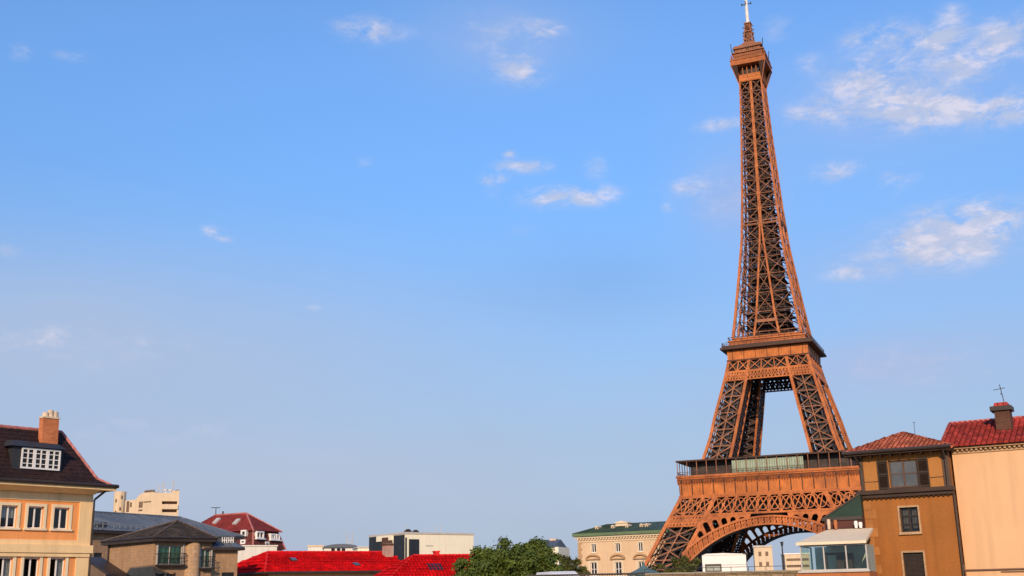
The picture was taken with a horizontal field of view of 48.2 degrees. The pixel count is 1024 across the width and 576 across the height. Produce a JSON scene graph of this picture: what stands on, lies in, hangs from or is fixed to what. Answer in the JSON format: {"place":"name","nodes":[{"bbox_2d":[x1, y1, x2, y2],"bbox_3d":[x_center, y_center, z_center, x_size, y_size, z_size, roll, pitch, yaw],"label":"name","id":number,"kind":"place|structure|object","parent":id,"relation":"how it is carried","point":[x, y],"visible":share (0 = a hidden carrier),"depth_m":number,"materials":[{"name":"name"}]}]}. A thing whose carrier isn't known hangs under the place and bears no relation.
{"place":"outdoors","nodes":[
{"label":"outdoors","id":0,"kind":"place"},
{"bbox_2d":[0,410,118,575],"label":"town house","id":1,"kind":"structure","parent":0,"point":[51,483],"depth_m":67.08,"materials":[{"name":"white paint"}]},
{"bbox_2d":[0,556,16,575],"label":"window","id":2,"kind":"structure","parent":1,"relation":"in","point":[5,569],"depth_m":64.80,"materials":[{"name":"white paint"}]},
{"bbox_2d":[0,502,20,529],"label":"window","id":3,"kind":"structure","parent":1,"relation":"in","point":[7,513],"depth_m":65.44,"materials":[{"name":"white paint"}]},
{"bbox_2d":[8,556,42,575],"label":"window","id":4,"kind":"structure","parent":1,"relation":"in","point":[27,568],"depth_m":66.00,"materials":[{"name":"white paint"}]},
{"bbox_2d":[13,503,47,530],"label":"window","id":5,"kind":"structure","parent":1,"relation":"in","point":[31,521],"depth_m":66.66,"materials":[{"name":"white paint"}]},
{"bbox_2d":[35,557,68,575],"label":"window","id":6,"kind":"structure","parent":1,"relation":"in","point":[55,565],"depth_m":67.14,"materials":[{"name":"white paint"}]},
{"bbox_2d":[39,504,72,530],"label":"window","id":7,"kind":"structure","parent":1,"relation":"in","point":[57,514],"depth_m":67.81,"materials":[{"name":"white paint"}]},
{"bbox_2d":[113,480,178,515],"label":"beige tower block","id":8,"kind":"structure","parent":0,"point":[152,502],"depth_m":253.33,"materials":[{"name":"concrete"}]},
{"bbox_2d":[126,501,129,511],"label":"window","id":9,"kind":"structure","parent":8,"relation":"in","point":[127,506],"depth_m":254.99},
{"bbox_2d":[201,507,285,550],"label":"mansard building","id":10,"kind":"structure","parent":0,"point":[253,530],"depth_m":165.34,"materials":[{"name":"red tile"}]},
{"bbox_2d":[241,530,247,535],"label":"window","id":11,"kind":"structure","parent":10,"relation":"in","point":[243,532],"depth_m":162.28,"materials":[{"name":"white paint"}]},
{"bbox_2d":[254,531,265,539],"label":"window","id":12,"kind":"structure","parent":10,"relation":"in","point":[259,535],"depth_m":162.48,"materials":[{"name":"white paint"}]},
{"bbox_2d":[268,533,276,540],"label":"window","id":13,"kind":"structure","parent":10,"relation":"in","point":[271,536],"depth_m":164.63,"materials":[{"name":"white paint"}]},
{"bbox_2d":[275,534,281,540],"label":"window","id":14,"kind":"structure","parent":10,"relation":"in","point":[277,537],"depth_m":165.74,"materials":[{"name":"white paint"}]},
{"bbox_2d":[307,545,323,550],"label":"pale hall","id":15,"kind":"structure","parent":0,"point":[315,547],"depth_m":293.21,"materials":[{"name":"white paint"}]},
{"bbox_2d":[237,540,400,575],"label":"scarlet roof house","id":16,"kind":"structure","parent":0,"point":[319,563],"depth_m":101.94,"materials":[{"name":"tile"}]},
{"bbox_2d":[322,531,356,550],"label":"arched roof hall","id":17,"kind":"structure","parent":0,"point":[341,547],"depth_m":283.54,"materials":[{"name":"glass"}]},
{"bbox_2d":[352,546,368,550],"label":"cream block","id":18,"kind":"structure","parent":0,"point":[361,548],"depth_m":254.19,"materials":[{"name":"white paint"}]},
{"bbox_2d":[369,525,473,559],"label":"modern hall","id":19,"kind":"structure","parent":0,"point":[407,542],"depth_m":209.32,"materials":[{"name":"white concrete"}]},
{"bbox_2d":[0,0,1023,570],"label":"sky","id":20,"kind":"structure","parent":0,"point":[321,272],"materials":[{"name":"blue"}]},
{"bbox_2d":[540,539,569,564],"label":"grey roof house","id":21,"kind":"structure","parent":0,"point":[559,547],"depth_m":186.57,"materials":[{"name":"paint"}]},
{"bbox_2d":[644,565,800,575],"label":"stone wall","id":22,"kind":"structure","parent":0,"point":[783,572],"depth_m":59.74,"materials":[{"name":"stone"}]},
{"bbox_2d":[780,553,809,569],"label":"banded building","id":23,"kind":"structure","parent":0,"point":[792,559],"depth_m":291.13,"materials":[{"name":"white paint"}]},
{"bbox_2d":[941,385,1023,575],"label":"yellow house","id":24,"kind":"structure","parent":0,"point":[988,459],"depth_m":51.02,"materials":[{"name":"beige paint"}]},
{"label":"ground","id":25,"kind":"structure","parent":0,"visible":0},
{"bbox_2d":[91,520,217,575],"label":"stone house","id":26,"kind":"structure","parent":25,"relation":"on","point":[173,548],"depth_m":91.74,"materials":[{"name":"brown stone"}]},
{"bbox_2d":[155,544,186,565],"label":"window","id":27,"kind":"structure","parent":26,"relation":"in","point":[165,555],"depth_m":90.74,"materials":[{"name":"green glass"}]},
{"bbox_2d":[199,547,214,569],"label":"window","id":28,"kind":"structure","parent":26,"relation":"in","point":[205,558],"depth_m":92.76,"materials":[{"name":"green glass"}]},
{"bbox_2d":[88,511,244,575],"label":"zinc roof building","id":29,"kind":"structure","parent":25,"relation":"on","point":[107,525],"depth_m":121.69,"materials":[{"name":"grey metal"}]},
{"bbox_2d":[94,553,101,556],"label":"window","id":30,"kind":"structure","parent":29,"relation":"in","point":[95,554],"depth_m":115.75,"materials":[{"name":"glass"}]},
{"bbox_2d":[160,527,244,575],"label":"stone wing","id":31,"kind":"structure","parent":25,"relation":"on","point":[225,549],"depth_m":94.30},
{"bbox_2d":[222,572,233,575],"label":"window","id":32,"kind":"structure","parent":31,"relation":"in","point":[223,573],"depth_m":94.18,"materials":[{"name":"glass"}]},
{"bbox_2d":[237,545,277,562],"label":"white annex","id":33,"kind":"object","parent":25,"relation":"on","point":[249,551],"visible":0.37,"depth_m":132.41,"materials":[{"name":"white paint"}]},
{"bbox_2d":[374,551,471,575],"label":"scarlet roof cottage","id":34,"kind":"structure","parent":25,"relation":"on","point":[436,563],"depth_m":95.23,"materials":[{"name":"tile"}]},
{"bbox_2d":[451,536,565,575],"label":"broadleaf tree","id":35,"kind":"object","parent":25,"relation":"on","point":[532,557],"visible":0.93,"depth_m":88.09,"materials":[{"name":"green plant"}]},
{"bbox_2d":[536,571,577,574],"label":"parked van","id":36,"kind":"object","parent":25,"relation":"on","point":[556,572],"visible":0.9,"depth_m":72.66,"materials":[{"name":"white paint"}]},
{"bbox_2d":[558,554,590,573],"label":"broadleaf tree","id":37,"kind":"object","parent":25,"relation":"on","point":[569,562],"visible":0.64,"depth_m":94.89,"materials":[{"name":"green plant"}]},
{"bbox_2d":[527,572,649,575],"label":"railing fence","id":38,"kind":"object","parent":25,"relation":"on","point":[612,574],"visible":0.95,"depth_m":63.96,"materials":[{"name":"metal"}]},
{"bbox_2d":[572,521,671,575],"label":"mansion","id":39,"kind":"structure","parent":25,"relation":"on","point":[621,547],"depth_m":661.69,"materials":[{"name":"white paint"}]},
{"bbox_2d":[585,554,600,575],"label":"window","id":40,"kind":"structure","parent":39,"relation":"in","point":[594,566],"depth_m":665.93,"materials":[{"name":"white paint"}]},
{"bbox_2d":[590,543,596,552],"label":"window","id":41,"kind":"structure","parent":39,"relation":"in","point":[594,545],"depth_m":668.70,"materials":[{"name":"white paint"}]},
{"bbox_2d":[609,554,624,575],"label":"window","id":42,"kind":"structure","parent":39,"relation":"in","point":[619,564],"depth_m":658.33,"materials":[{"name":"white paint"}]},
{"bbox_2d":[614,542,621,552],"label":"window","id":43,"kind":"structure","parent":39,"relation":"in","point":[618,544],"depth_m":661.07,"materials":[{"name":"white paint"}]},
{"bbox_2d":[633,553,646,569],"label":"window","id":44,"kind":"structure","parent":39,"relation":"in","point":[640,560],"depth_m":651.93,"materials":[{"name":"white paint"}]},
{"bbox_2d":[637,541,643,551],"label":"window","id":45,"kind":"structure","parent":39,"relation":"in","point":[640,545],"depth_m":654.16,"materials":[{"name":"white paint"}]},
{"bbox_2d":[628,559,658,575],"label":"kiosk","id":46,"kind":"object","parent":25,"relation":"on","point":[641,569],"visible":0.62,"depth_m":75.22,"materials":[{"name":"metal"}]},
{"bbox_2d":[651,564,665,572],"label":"shrub","id":47,"kind":"object","parent":25,"relation":"on","point":[658,566],"visible":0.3,"depth_m":92.37,"materials":[{"name":"green plant"}]},
{"bbox_2d":[663,555,701,572],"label":"shrub","id":48,"kind":"object","parent":25,"relation":"on","point":[685,563],"visible":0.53,"depth_m":87.20,"materials":[{"name":"green plant"}]},
{"bbox_2d":[702,553,746,571],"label":"white cabin","id":49,"kind":"object","parent":25,"relation":"on","point":[733,561],"visible":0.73,"depth_m":81.37,"materials":[{"name":"paint"}]},
{"bbox_2d":[705,564,721,571],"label":"window","id":50,"kind":"structure","parent":49,"relation":"in","point":[714,565],"depth_m":81.46,"materials":[{"name":"metal"}]},
{"bbox_2d":[644,0,860,571],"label":"iron tower","id":51,"kind":"structure","parent":25,"relation":"on","point":[741,487],"depth_m":548.57,"materials":[{"name":"metal"}]},
{"bbox_2d":[752,545,773,570],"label":"beige flats","id":52,"kind":"structure","parent":25,"relation":"on","point":[762,555],"depth_m":320.61,"materials":[{"name":"beige paint"}]},
{"bbox_2d":[780,542,784,569],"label":"lamp post","id":53,"kind":"object","parent":25,"relation":"on","point":[781,543],"visible":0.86,"depth_m":108.95,"materials":[{"name":"metal"}]},
{"bbox_2d":[796,528,877,575],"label":"conservatory","id":54,"kind":"object","parent":25,"relation":"on","point":[844,559],"visible":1,"depth_m":50.57,"materials":[{"name":"glass"}]},
{"bbox_2d":[827,519,830,528],"bbox_3d":[14.481,10.804,52.371,0.180,0.450,0.171,-8,-16,23],"label":"plant pot","id":55,"kind":"object","parent":54,"relation":"on","point":[828,524],"visible":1,"depth_m":52.32,"materials":[{"name":"ceramic"}]},
{"bbox_2d":[833,520,836,528],"bbox_3d":[14.755,10.789,52.247,0.180,0.405,0.171,-8,-16,23],"label":"plant pot","id":56,"kind":"object","parent":54,"relation":"on","point":[835,523],"visible":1,"depth_m":52.20,"materials":[{"name":"ceramic"}]},
{"bbox_2d":[821,516,866,546],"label":"roof terrace","id":57,"kind":"structure","parent":54,"relation":"on","point":[845,522],"depth_m":52.39,"materials":[{"name":"metal"}]},
{"bbox_2d":[842,422,964,575],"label":"corner house","id":58,"kind":"structure","parent":25,"relation":"on","point":[907,492],"depth_m":52.03,"materials":[{"name":"orange paint"}]},
{"bbox_2d":[823,493,864,517],"bbox_3d":[15.482,10.248,53.459,1.823,1.155,1.665,-8,-16,23],"label":"awning","id":59,"kind":"object","parent":58,"relation":"attached to","point":[852,506],"visible":0.66,"depth_m":52.62,"materials":[{"name":"green fabric"}]},
{"bbox_2d":[887,459,921,488],"bbox_3d":[17.960,8.563,52.545,1.525,1.356,0.274,-10,-17,29],"label":"window","id":60,"kind":"structure","parent":58,"relation":"in","point":[903,473],"depth_m":52.63,"materials":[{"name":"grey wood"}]},
{"bbox_2d":[897,505,922,534],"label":"window","id":61,"kind":"structure","parent":58,"relation":"in","point":[910,521],"depth_m":52.11,"materials":[{"name":"black glass"}]},
{"bbox_2d":[901,550,926,575],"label":"window","id":62,"kind":"structure","parent":58,"relation":"in","point":[915,562],"depth_m":51.51,"materials":[{"name":"brown"}]}
]}

